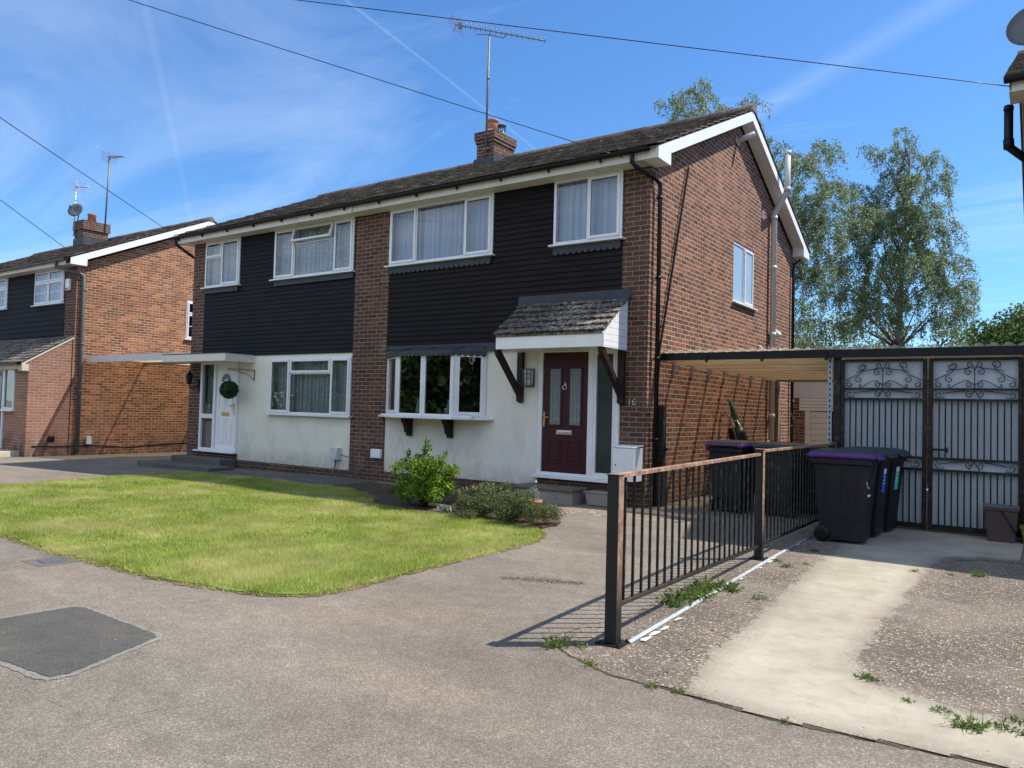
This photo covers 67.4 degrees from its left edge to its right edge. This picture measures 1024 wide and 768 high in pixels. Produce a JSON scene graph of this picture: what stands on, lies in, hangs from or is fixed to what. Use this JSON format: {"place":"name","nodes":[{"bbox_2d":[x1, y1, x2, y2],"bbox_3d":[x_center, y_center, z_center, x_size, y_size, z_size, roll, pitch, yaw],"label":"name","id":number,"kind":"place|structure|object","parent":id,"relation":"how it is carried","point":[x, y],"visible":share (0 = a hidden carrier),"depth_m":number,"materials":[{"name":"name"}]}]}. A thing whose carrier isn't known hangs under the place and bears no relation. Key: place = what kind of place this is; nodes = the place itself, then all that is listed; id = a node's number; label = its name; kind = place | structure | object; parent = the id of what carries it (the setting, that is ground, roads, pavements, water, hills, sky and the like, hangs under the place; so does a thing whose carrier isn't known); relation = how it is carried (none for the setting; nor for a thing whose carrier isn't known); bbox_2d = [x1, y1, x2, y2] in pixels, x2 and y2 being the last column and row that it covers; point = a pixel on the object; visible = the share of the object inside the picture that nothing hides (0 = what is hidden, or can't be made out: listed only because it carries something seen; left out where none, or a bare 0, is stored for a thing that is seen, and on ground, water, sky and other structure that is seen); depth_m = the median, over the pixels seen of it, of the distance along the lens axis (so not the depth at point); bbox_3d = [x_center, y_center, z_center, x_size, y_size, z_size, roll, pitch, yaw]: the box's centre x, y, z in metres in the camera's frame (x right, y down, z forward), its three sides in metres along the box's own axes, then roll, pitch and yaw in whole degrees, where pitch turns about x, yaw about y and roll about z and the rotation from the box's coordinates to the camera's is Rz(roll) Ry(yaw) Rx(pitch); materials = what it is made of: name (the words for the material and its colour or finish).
{"place":"outdoors","nodes":[
{"label":"outdoors","id":0,"kind":"place"},
{"bbox_2d":[0,471,546,597],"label":"grass","id":1,"kind":"structure","parent":0,"point":[59,492],"depth_m":8.31,"materials":[{"name":"green plant"}]},
{"bbox_2d":[206,470,373,484],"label":"path","id":2,"kind":"structure","parent":0,"point":[314,479],"depth_m":14.53,"materials":[{"name":"grey concrete"}]},
{"bbox_2d":[415,399,419,412],"bbox_3d":[-1.660,0.404,13.605,0.100,0.270,0.097,0,-2,35],"label":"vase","id":3,"kind":"object","parent":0,"point":[417,406],"visible":0.73,"depth_m":13.58,"materials":[{"name":"white ceramic"}]},
{"bbox_2d":[446,400,448,413],"bbox_3d":[-1.087,0.405,13.204,0.100,0.270,0.097,0,-2,35],"label":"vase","id":4,"kind":"object","parent":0,"point":[447,410],"visible":0.47,"depth_m":13.17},
{"bbox_2d":[0,448,1023,767],"bbox_3d":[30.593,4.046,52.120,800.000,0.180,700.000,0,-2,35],"label":"pavement","id":5,"kind":"structure","parent":0,"point":[456,664],"depth_m":3.84,"materials":[{"name":"grey asphalt"}]},
{"bbox_2d":[22,556,79,566],"bbox_3d":[-3.893,1.496,6.491,0.350,0.010,0.330,0,-2,35],"label":"drain cover","id":6,"kind":"object","parent":5,"relation":"on","point":[49,561],"visible":1,"depth_m":6.46,"materials":[{"name":"grey plastic"}]},
{"bbox_2d":[0,604,162,680],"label":"patch rim","id":7,"kind":"object","parent":5,"relation":"on","point":[28,673],"visible":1,"depth_m":4.08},
{"bbox_2d":[0,606,156,675],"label":"asphalt patch","id":8,"kind":"object","parent":7,"relation":"on","point":[59,641],"visible":1,"depth_m":4.39,"materials":[{"name":"grey asphalt"}]},
{"bbox_2d":[0,151,216,456],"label":"brick house","id":9,"kind":"structure","parent":5,"relation":"on","point":[95,291],"depth_m":22.25,"materials":[{"name":"brick"}]},
{"bbox_2d":[0,371,2,423],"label":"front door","id":10,"kind":"structure","parent":9,"relation":"in","point":[1,372],"depth_m":21.08,"materials":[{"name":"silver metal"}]},
{"bbox_2d":[0,278,8,310],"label":"window","id":11,"kind":"structure","parent":9,"relation":"in","point":[5,288],"depth_m":23.71,"materials":[{"name":"white plastic"}]},
{"bbox_2d":[0,369,15,447],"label":"porch window","id":12,"kind":"structure","parent":9,"relation":"in","point":[4,384],"depth_m":20.95,"materials":[{"name":"white plastic"}]},
{"bbox_2d":[1,200,70,251],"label":"overhead cable","id":13,"kind":"object","parent":9,"relation":"on","point":[34,225],"visible":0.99,"depth_m":22.62,"materials":[{"name":"black plastic"}]},
{"bbox_2d":[30,269,65,306],"bbox_3d":[-13.261,-2.774,22.142,1.850,1.038,0.307,0,-2,35],"label":"window","id":14,"kind":"structure","parent":9,"relation":"in","point":[52,282],"depth_m":22.13,"materials":[{"name":"white plastic"}]},
{"bbox_2d":[0,117,163,227],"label":"overhead cable","id":15,"kind":"object","parent":9,"relation":"attached to","point":[75,168],"visible":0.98,"depth_m":18.60,"materials":[{"name":"black plastic"}]},
{"bbox_2d":[184,301,192,339],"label":"window","id":16,"kind":"structure","parent":9,"relation":"in","point":[188,313],"depth_m":23.94,"materials":[{"name":"white plastic"}]},
{"bbox_2d":[137,454,234,471],"bbox_3d":[-7.005,1.792,16.837,2.700,0.360,1.000,0,-2,35],"label":"doorstep","id":17,"kind":"object","parent":5,"relation":"on","point":[197,463],"visible":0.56,"depth_m":16.67,"materials":[{"name":"grey concrete"}]},
{"bbox_2d":[0,534,546,596],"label":"lawn edge","id":18,"kind":"object","parent":5,"relation":"on","point":[264,594],"visible":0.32,"depth_m":5.98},
{"bbox_2d":[333,482,560,528],"bbox_3d":[-1.160,1.720,11.341,5.218,0.020,2.380,0,-2,35],"label":"flower bed","id":19,"kind":"object","parent":5,"relation":"on","point":[384,497],"visible":0.37,"depth_m":10.98,"materials":[{"name":"soil"}]},
{"bbox_2d":[382,484,408,493],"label":"ground plant","id":20,"kind":"object","parent":19,"relation":"on","point":[391,488],"visible":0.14,"depth_m":12.04,"materials":[{"name":"green plant"}]},
{"bbox_2d":[389,430,460,506],"bbox_3d":[-1.202,1.156,10.554,0.926,1.058,0.872,0,-2,35],"label":"leafy shrub","id":21,"kind":"object","parent":19,"relation":"on","point":[426,484],"visible":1,"depth_m":10.38,"materials":[{"name":"green plant"}]},
{"bbox_2d":[435,504,456,513],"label":"rosette plant","id":22,"kind":"object","parent":19,"relation":"on","point":[444,508],"visible":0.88,"depth_m":9.84,"materials":[{"name":"grey plant"}]},
{"bbox_2d":[457,481,518,502],"bbox_3d":[-0.335,1.504,10.428,0.782,0.398,0.578,0,-2,35],"label":"leafy shrub","id":23,"kind":"object","parent":19,"relation":"on","point":[487,489],"visible":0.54,"depth_m":10.34,"materials":[{"name":"green plant"}]},
{"bbox_2d":[450,489,565,523],"bbox_3d":[-0.086,1.474,9.392,1.394,0.422,0.851,0,-2,35],"label":"shrub","id":24,"kind":"object","parent":19,"relation":"on","point":[509,508],"visible":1,"depth_m":9.19,"materials":[{"name":"green plant"}]},
{"bbox_2d":[525,481,541,505],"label":"potted plant","id":25,"kind":"object","parent":19,"relation":"on","point":[535,495],"visible":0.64,"depth_m":10.25,"materials":[{"name":"green plant"}]},
{"bbox_2d":[161,14,810,507],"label":"semi detached house","id":26,"kind":"structure","parent":5,"relation":"on","point":[527,316],"depth_m":13.71,"materials":[{"name":"red brick"}]},
{"bbox_2d":[86,352,190,364],"bbox_3d":[-8.093,-0.571,21.952,5.590,0.175,5.320,0,-2,35],"label":"carport","id":27,"kind":"object","parent":26,"relation":"attached to","point":[152,359],"visible":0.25,"depth_m":20.36,"materials":[{"name":"grey plastic"}]},
{"bbox_2d":[200,237,241,288],"bbox_3d":[-6.493,-2.723,17.402,1.385,1.103,0.314,0,-2,35],"label":"window","id":28,"kind":"structure","parent":26,"relation":"in","point":[226,255],"depth_m":17.43,"materials":[{"name":"white plastic"}]},
{"bbox_2d":[215,364,235,449],"bbox_3d":[-6.358,0.498,17.056,0.715,1.881,0.110,0,-2,35],"label":"front door","id":29,"kind":"structure","parent":26,"relation":"in","point":[225,408],"depth_m":17.07,"materials":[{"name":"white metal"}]},
{"bbox_2d":[219,372,238,398],"bbox_3d":[-6.055,0.014,16.463,0.411,0.626,0.412,0,-2,35],"label":"topiary ball","id":30,"kind":"object","parent":26,"relation":"hanging from","point":[228,389],"visible":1,"depth_m":16.35,"materials":[{"name":"green plant"}]},
{"bbox_2d":[264,356,351,417],"bbox_3d":[-4.061,0.047,15.561,2.540,1.208,0.328,0,-2,35],"label":"window","id":31,"kind":"structure","parent":26,"relation":"in","point":[306,386],"depth_m":15.63,"materials":[{"name":"white plastic"}]},
{"bbox_2d":[269,217,355,281],"bbox_3d":[-4.024,-2.719,15.638,2.505,1.103,0.356,0,-2,35],"label":"window","id":32,"kind":"structure","parent":26,"relation":"in","point":[324,248],"depth_m":15.70,"materials":[{"name":"white plastic"}]},
{"bbox_2d":[129,0,622,157],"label":"overhead cable","id":33,"kind":"object","parent":26,"relation":"attached to","point":[368,76],"visible":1,"depth_m":10.89,"materials":[{"name":"black plastic"}]},
{"bbox_2d":[384,193,494,267],"bbox_3d":[-1.260,-2.713,13.731,2.500,1.103,0.307,0,-2,35],"label":"window","id":34,"kind":"structure","parent":26,"relation":"in","point":[461,228],"depth_m":13.81,"materials":[{"name":"white plastic"}]},
{"bbox_2d":[379,342,502,437],"bbox_3d":[-1.318,0.113,13.341,3.058,1.630,0.685,0,-2,35],"label":"bay window","id":35,"kind":"structure","parent":26,"relation":"in","point":[477,350],"depth_m":13.16,"materials":[{"name":"white plastic"}]},
{"bbox_2d":[541,352,588,474],"bbox_3d":[0.825,0.444,12.029,0.825,1.886,0.108,0,-2,35],"label":"front door","id":36,"kind":"structure","parent":26,"relation":"in","point":[565,383],"depth_m":12.03,"materials":[{"name":"metal"}]},
{"bbox_2d":[548,170,625,247],"bbox_3d":[1.214,-2.718,12.003,1.315,1.083,0.315,0,-2,35],"label":"window","id":37,"kind":"structure","parent":26,"relation":"in","point":[591,207],"depth_m":12.05,"materials":[{"name":"white plastic"}]},
{"bbox_2d":[732,241,757,310],"bbox_3d":[4.488,-2.070,14.836,0.130,1.173,1.360,0,-2,35],"label":"window","id":38,"kind":"structure","parent":26,"relation":"in","point":[743,266],"depth_m":14.85,"materials":[{"name":"white plastic"}]},
{"bbox_2d":[500,576,582,583],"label":"dead leaves","id":39,"kind":"object","parent":5,"relation":"on","point":[540,579],"visible":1,"depth_m":6.25,"materials":[{"name":"brown plant"}]},
{"bbox_2d":[512,482,589,504],"bbox_3d":[0.590,1.710,11.826,1.090,0.276,0.520,0,-2,35],"label":"doorstep","id":40,"kind":"object","parent":5,"relation":"on","point":[562,494],"visible":0.77,"depth_m":11.56,"materials":[{"name":"grey concrete"}]},
{"bbox_2d":[564,510,604,515],"bbox_3d":[0.998,1.758,10.488,0.597,0.001,0.394,0,-2,28],"label":"pale flake","id":41,"kind":"object","parent":5,"relation":"on","point":[589,512],"visible":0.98,"depth_m":10.54,"materials":[{"name":"concrete"}]},
{"bbox_2d":[583,490,606,506],"bbox_3d":[1.350,1.688,11.335,0.540,0.205,0.275,0,-2,35],"label":"trough planter","id":42,"kind":"object","parent":5,"relation":"on","point":[596,498],"visible":0.51,"depth_m":11.27,"materials":[{"name":"grey concrete"}]},
{"bbox_2d":[643,680,658,689],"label":"weed tuft","id":43,"kind":"object","parent":5,"relation":"on","point":[647,685],"visible":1,"depth_m":3.87,"materials":[{"name":"green plant"}]},
{"bbox_2d":[656,405,667,506],"bbox_3d":[2.239,1.073,11.486,0.140,1.510,0.140,0,-2,35],"label":"gate post","id":44,"kind":"object","parent":5,"relation":"on","point":[662,449],"visible":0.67,"depth_m":11.46,"materials":[{"name":"black metal"}]},
{"bbox_2d":[704,440,760,513],"bbox_3d":[3.199,1.327,11.098,0.579,1.026,0.799,0,-3,42],"label":"wheelie bin","id":45,"kind":"object","parent":5,"relation":"on","point":[717,449],"visible":0.62,"depth_m":10.91,"materials":[{"name":"plastic"}]},
{"bbox_2d":[722,400,754,493],"bbox_3d":[4.026,1.103,13.409,0.683,1.655,0.564,0,-2,35],"label":"golf bag","id":46,"kind":"object","parent":5,"relation":"on","point":[737,432],"visible":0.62,"depth_m":13.37,"materials":[{"name":"black plastic"}]},
{"bbox_2d":[652,75,863,346],"bbox_3d":[6.755,-3.345,21.692,5.743,11.276,3.735,1,-2,11],"label":"birch tree","id":47,"kind":"object","parent":5,"relation":"on","point":[817,224],"visible":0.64,"depth_m":21.23,"materials":[{"name":"green plant"}]},
{"bbox_2d":[550,616,1004,767],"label":"joint dirt","id":48,"kind":"structure","parent":5,"relation":"on","point":[867,739],"depth_m":3.44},
{"bbox_2d":[667,687,692,694],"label":"weed tuft","id":49,"kind":"object","parent":48,"relation":"on","point":[678,689],"visible":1,"depth_m":3.81,"materials":[{"name":"green plant"}]},
{"bbox_2d":[753,442,810,517],"bbox_3d":[3.789,1.334,10.807,0.580,1.022,0.799,0,-3,39],"label":"wheelie bin","id":50,"kind":"object","parent":5,"relation":"on","point":[767,445],"visible":0.43,"depth_m":10.60,"materials":[{"name":"plastic"}]},
{"bbox_2d":[777,717,791,725],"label":"weed tuft","id":51,"kind":"object","parent":5,"relation":"on","point":[784,720],"visible":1,"depth_m":3.46,"materials":[{"name":"green plant"}]},
{"bbox_2d":[779,411,802,443],"bbox_3d":[6.048,1.341,16.296,0.824,1.510,0.028,0,-2,35],"label":"step ladder","id":52,"kind":"object","parent":5,"relation":"on","point":[780,425],"visible":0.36,"depth_m":16.40,"materials":[{"name":"silver metal"}]},
{"bbox_2d":[793,310,864,404],"bbox_3d":[10.447,-0.029,28.268,5.345,5.302,3.353,0,-2,35],"label":"broadleaf tree","id":53,"kind":"object","parent":5,"relation":"on","point":[803,345],"visible":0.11,"depth_m":27.09,"materials":[{"name":"green plant"}]},
{"bbox_2d":[661,341,1023,524],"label":"carport","id":54,"kind":"object","parent":5,"relation":"on","point":[805,364],"visible":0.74,"depth_m":10.62,"materials":[{"name":"black plastic"}]},
{"bbox_2d":[840,357,1022,538],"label":"metal gate","id":55,"kind":"structure","parent":54,"relation":"attached to","point":[975,449],"depth_m":9.52,"materials":[{"name":"metal"}]},
{"bbox_2d":[795,124,982,347],"bbox_3d":[11.784,-2.900,24.263,5.292,10.818,4.857,1,-2,15],"label":"birch tree","id":56,"kind":"object","parent":5,"relation":"on","point":[901,262],"visible":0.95,"depth_m":23.63,"materials":[{"name":"green plant"}]},
{"bbox_2d":[793,316,1005,398],"bbox_3d":[14.588,-0.022,29.805,9.929,5.607,3.318,0,-2,35],"label":"broadleaf tree","id":57,"kind":"object","parent":5,"relation":"on","point":[879,342],"visible":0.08,"depth_m":29.39,"materials":[{"name":"green plant"}]},
{"bbox_2d":[955,302,1023,345],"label":"broadleaf tree","id":58,"kind":"object","parent":5,"relation":"on","point":[1001,333],"visible":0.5,"depth_m":17.16,"materials":[{"name":"green plant"}]},
{"bbox_2d":[1003,9,1023,206],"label":"brick house","id":59,"kind":"structure","parent":5,"relation":"on","point":[1013,77],"depth_m":9.86,"materials":[{"name":"white"}]},
{"bbox_2d":[298,0,1010,86],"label":"overhead cable","id":60,"kind":"object","parent":59,"relation":"attached to","point":[662,44],"visible":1,"depth_m":9.72,"materials":[{"name":"black plastic"}]},
{"bbox_2d":[1019,524,1023,541],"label":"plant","id":61,"kind":"object","parent":5,"relation":"on","point":[1021,526],"visible":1,"depth_m":8.72,"materials":[{"name":"green plant"}]},
{"bbox_2d":[0,0,1023,401],"label":"sky","id":62,"kind":"structure","parent":0,"point":[205,121],"materials":[{"name":"blue"}]},
{"bbox_2d":[552,483,1023,767],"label":"driveway","id":63,"kind":"structure","parent":0,"point":[963,638],"depth_m":4.93,"materials":[{"name":"grey gravel"}]},
{"bbox_2d":[532,628,576,649],"bbox_3d":[0.252,1.499,4.503,0.259,0.116,0.378,0,-2,35],"label":"weed tuft","id":64,"kind":"object","parent":63,"relation":"on","point":[555,642],"visible":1,"depth_m":4.49,"materials":[{"name":"green plant"}]},
{"bbox_2d":[573,638,589,649],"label":"weed tuft","id":65,"kind":"object","parent":63,"relation":"on","point":[581,644],"visible":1,"depth_m":4.50,"materials":[{"name":"green plant"}]},
{"bbox_2d":[580,658,601,665],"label":"weed tuft","id":66,"kind":"object","parent":63,"relation":"on","point":[588,662],"visible":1,"depth_m":4.18,"materials":[{"name":"green plant"}]},
{"bbox_2d":[656,590,696,607],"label":"weed tuft","id":67,"kind":"object","parent":63,"relation":"on","point":[676,603],"visible":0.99,"depth_m":5.52,"materials":[{"name":"green plant"}]},
{"bbox_2d":[663,579,727,600],"bbox_3d":[1.326,1.542,5.721,0.596,0.183,0.408,1,-2,1],"label":"weed tuft","id":68,"kind":"object","parent":63,"relation":"on","point":[686,594],"visible":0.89,"depth_m":5.71,"materials":[{"name":"green plant"}]},
{"bbox_2d":[681,572,720,598],"bbox_3d":[1.473,1.558,5.910,0.367,0.165,0.536,1,-2,16],"label":"weed tuft","id":69,"kind":"object","parent":63,"relation":"on","point":[700,588],"visible":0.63,"depth_m":5.91,"materials":[{"name":"green plant"}]},
{"bbox_2d":[685,570,732,591],"bbox_3d":[1.538,1.563,6.093,0.566,0.174,0.388,3,-2,-30],"label":"weed tuft","id":70,"kind":"object","parent":63,"relation":"on","point":[715,584],"visible":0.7,"depth_m":6.08,"materials":[{"name":"green plant"}]},
{"bbox_2d":[594,442,836,648],"bbox_3d":[2.389,1.158,7.368,0.227,1.066,6.752,0,-2,33],"label":"railing","id":71,"kind":"object","parent":63,"relation":"on","point":[616,600],"visible":0.84,"depth_m":5.78,"materials":[{"name":"black metal"}]},
{"bbox_2d":[627,533,813,642],"bbox_3d":[2.271,1.663,7.046,0.045,0.012,5.845,0,-2,33],"label":"metal edging","id":72,"kind":"object","parent":63,"relation":"on","point":[653,627],"visible":0.79,"depth_m":5.62,"materials":[{"name":"metal"}]},
{"bbox_2d":[641,540,805,640],"bbox_3d":[2.030,1.644,6.612,0.055,0.001,4.711,0,-2,32],"label":"mortar smear","id":73,"kind":"object","parent":63,"relation":"on","point":[651,634],"visible":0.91,"depth_m":4.82,"materials":[{"name":"white paint"}]},
{"bbox_2d":[707,574,743,592],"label":"weed tuft","id":74,"kind":"object","parent":63,"relation":"on","point":[732,587],"visible":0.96,"depth_m":6.02,"materials":[{"name":"green plant"}]},
{"bbox_2d":[776,561,795,567],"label":"weed tuft","id":75,"kind":"object","parent":63,"relation":"on","point":[784,564],"visible":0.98,"depth_m":7.04,"materials":[{"name":"green plant"}]},
{"bbox_2d":[965,568,991,577],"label":"weed tuft","id":76,"kind":"object","parent":63,"relation":"on","point":[978,575],"visible":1,"depth_m":6.84,"materials":[{"name":"green plant"}]},
{"bbox_2d":[656,527,1023,767],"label":"concrete drive","id":77,"kind":"structure","parent":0,"point":[799,643],"depth_m":4.49,"materials":[{"name":"beige concrete"}]},
{"bbox_2d":[750,594,768,600],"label":"weed tuft","id":78,"kind":"object","parent":77,"relation":"on","point":[759,596],"visible":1,"depth_m":5.77,"materials":[{"name":"green plant"}]},
{"bbox_2d":[804,448,886,542],"bbox_3d":[3.749,1.249,8.660,0.799,1.026,0.580,0,-2,34],"label":"wheelie bin","id":79,"kind":"object","parent":77,"relation":"on","point":[845,482],"visible":1,"depth_m":8.47,"materials":[{"name":"plastic"}]},
{"bbox_2d":[838,447,897,535],"bbox_3d":[4.125,1.278,9.153,0.799,1.022,0.580,0,-2,37],"label":"wheelie bin","id":80,"kind":"object","parent":77,"relation":"on","point":[879,498],"visible":0.27,"depth_m":8.91,"materials":[{"name":"plastic"}]},
{"bbox_2d":[849,668,887,681],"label":"weed tuft","id":81,"kind":"object","parent":77,"relation":"on","point":[866,676],"visible":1,"depth_m":4.05,"materials":[{"name":"green plant"}]},
{"bbox_2d":[851,446,911,530],"bbox_3d":[4.516,1.304,9.624,0.799,1.022,0.580,0,-3,41],"label":"wheelie bin","id":82,"kind":"object","parent":77,"relation":"on","point":[893,493],"visible":0.2,"depth_m":9.39,"materials":[{"name":"plastic"}]},
{"bbox_2d":[900,697,917,703],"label":"weed tuft","id":83,"kind":"object","parent":77,"relation":"on","point":[906,700],"visible":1,"depth_m":3.74,"materials":[{"name":"green plant"}]},
{"bbox_2d":[930,703,952,716],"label":"weed tuft","id":84,"kind":"object","parent":77,"relation":"on","point":[941,709],"visible":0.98,"depth_m":3.62,"materials":[{"name":"green plant"}]},
{"bbox_2d":[931,705,1001,733],"bbox_3d":[2.045,1.510,3.448,0.328,0.101,0.225,2,-2,-5],"label":"weed tuft","id":85,"kind":"object","parent":77,"relation":"on","point":[976,726],"visible":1,"depth_m":3.44,"materials":[{"name":"green plant"}]},
{"bbox_2d":[983,503,1019,542],"bbox_3d":[5.679,1.617,8.921,0.364,0.410,0.348,0,-2,33],"label":"food caddy","id":86,"kind":"object","parent":77,"relation":"on","point":[1001,522],"visible":1,"depth_m":8.82,"materials":[{"name":"brown plastic"}]},
{"bbox_2d":[986,717,1020,733],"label":"weed tuft","id":87,"kind":"object","parent":77,"relation":"on","point":[1006,726],"visible":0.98,"depth_m":3.44,"materials":[{"name":"green plant"}]},
{"bbox_2d":[1005,715,1023,725],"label":"weed tuft","id":88,"kind":"object","parent":77,"relation":"on","point":[1015,718],"visible":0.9,"depth_m":3.52,"materials":[{"name":"green plant"}]},
{"bbox_2d":[1009,722,1023,735],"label":"weed tuft","id":89,"kind":"object","parent":77,"relation":"on","point":[1022,732],"visible":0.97,"depth_m":3.40,"materials":[{"name":"green plant"}]},
{"bbox_2d":[793,382,928,482],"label":"garage","id":90,"kind":"structure","parent":0,"point":[810,409],"depth_m":18.54,"materials":[{"name":"beige brick"}]},
{"bbox_2d":[832,412,832,441],"bbox_3d":[8.336,1.430,17.793,1.870,1.545,0.040,0,-2,35],"label":"door","id":91,"kind":"structure","parent":90,"relation":"in","point":[832,412],"depth_m":18.29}
]}

